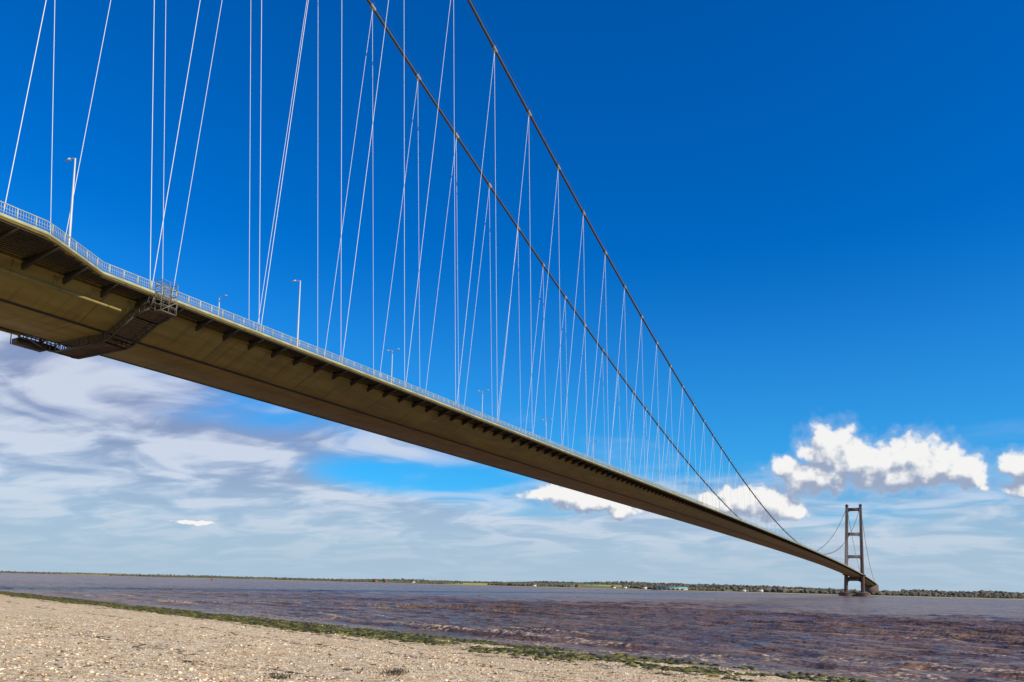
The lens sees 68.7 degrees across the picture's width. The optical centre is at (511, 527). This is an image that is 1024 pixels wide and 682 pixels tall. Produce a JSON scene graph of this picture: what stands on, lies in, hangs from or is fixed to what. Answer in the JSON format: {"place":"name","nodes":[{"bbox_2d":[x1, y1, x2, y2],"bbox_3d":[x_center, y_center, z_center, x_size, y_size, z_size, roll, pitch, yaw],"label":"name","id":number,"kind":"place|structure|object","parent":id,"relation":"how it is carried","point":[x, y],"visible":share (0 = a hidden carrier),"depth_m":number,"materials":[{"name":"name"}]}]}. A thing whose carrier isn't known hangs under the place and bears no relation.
{"place":"outdoors","nodes":[
{"label":"outdoors","id":0,"kind":"place"},
{"bbox_2d":[0,594,885,681],"bbox_3d":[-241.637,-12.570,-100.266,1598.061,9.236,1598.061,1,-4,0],"label":"beach","id":1,"kind":"structure","parent":0,"point":[17,606],"depth_m":22.22,"materials":[{"name":"beige gravel"}]},
{"bbox_2d":[261,666,408,678],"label":"dry weed tufts","id":2,"kind":"object","parent":1,"relation":"on","point":[393,672],"visible":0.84,"depth_m":16.84,"materials":[{"name":"brown plant"}]},
{"bbox_2d":[48,627,685,681],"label":"driftwood debris","id":3,"kind":"object","parent":1,"relation":"on","point":[337,648],"visible":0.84,"depth_m":23.39,"materials":[{"name":"brown wood"}]},
{"bbox_2d":[0,614,849,681],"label":"beach pebbles","id":4,"kind":"object","parent":1,"relation":"on","point":[15,640],"visible":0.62,"depth_m":20.95,"materials":[{"name":"gravel"}]},
{"bbox_2d":[0,591,875,681],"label":"seaweed","id":5,"kind":"object","parent":1,"relation":"on","point":[516,650],"visible":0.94,"depth_m":35.09,"materials":[{"name":"green plant"}]},
{"bbox_2d":[0,573,1023,681],"bbox_3d":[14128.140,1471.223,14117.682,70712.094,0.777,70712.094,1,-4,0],"label":"water","id":6,"kind":"structure","parent":0,"point":[897,639],"depth_m":73.62,"materials":[{"name":"liquid"}]},
{"bbox_2d":[0,0,878,596],"bbox_3d":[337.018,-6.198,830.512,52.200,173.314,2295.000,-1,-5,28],"label":"suspension bridge","id":7,"kind":"structure","parent":6,"relation":"in","point":[54,288],"depth_m":128.78,"materials":[{"name":"paint"}]},
{"bbox_2d":[65,158,75,246],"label":"street lamp","id":8,"kind":"object","parent":7,"relation":"on","point":[71,208],"visible":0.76,"depth_m":83.77,"materials":[{"name":"metal"}]},
{"bbox_2d":[10,279,177,358],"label":"maintenance gantry","id":9,"kind":"object","parent":7,"relation":"on","point":[102,347],"visible":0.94,"depth_m":97.11,"materials":[{"name":"metal"}]},
{"bbox_2d":[291,280,300,345],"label":"street lamp","id":10,"kind":"object","parent":7,"relation":"on","point":[298,311],"visible":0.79,"depth_m":116.86,"materials":[{"name":"metal"}]},
{"bbox_2d":[386,349,397,382],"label":"street lamp","id":11,"kind":"object","parent":7,"relation":"on","point":[392,361],"visible":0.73,"depth_m":158.22,"materials":[{"name":"metal"}]},
{"bbox_2d":[476,390,487,417],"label":"street lamp","id":12,"kind":"object","parent":7,"relation":"on","point":[482,399],"visible":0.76,"depth_m":191.09,"materials":[{"name":"metal"}]},
{"bbox_2d":[0,572,1023,599],"bbox_3d":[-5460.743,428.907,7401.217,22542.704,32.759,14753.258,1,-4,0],"label":"shore land","id":13,"kind":"structure","parent":0,"point":[589,586],"depth_m":2409.41,"materials":[{"name":"green plant"}]},
{"bbox_2d":[0,571,1023,598],"bbox_3d":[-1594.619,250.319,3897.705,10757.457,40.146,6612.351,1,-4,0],"label":"distant trees","id":14,"kind":"object","parent":13,"relation":"on","point":[902,592],"visible":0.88,"depth_m":2395.56,"materials":[{"name":"green plant"}]},
{"bbox_2d":[657,586,687,589],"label":"industrial shed","id":15,"kind":"structure","parent":13,"relation":"on","point":[670,588],"depth_m":1963.49,"materials":[{"name":"white metal"}]},
{"bbox_2d":[0,0,1023,592],"label":"sky","id":16,"kind":"structure","parent":0,"point":[814,209],"materials":[{"name":"blue"}]}
]}

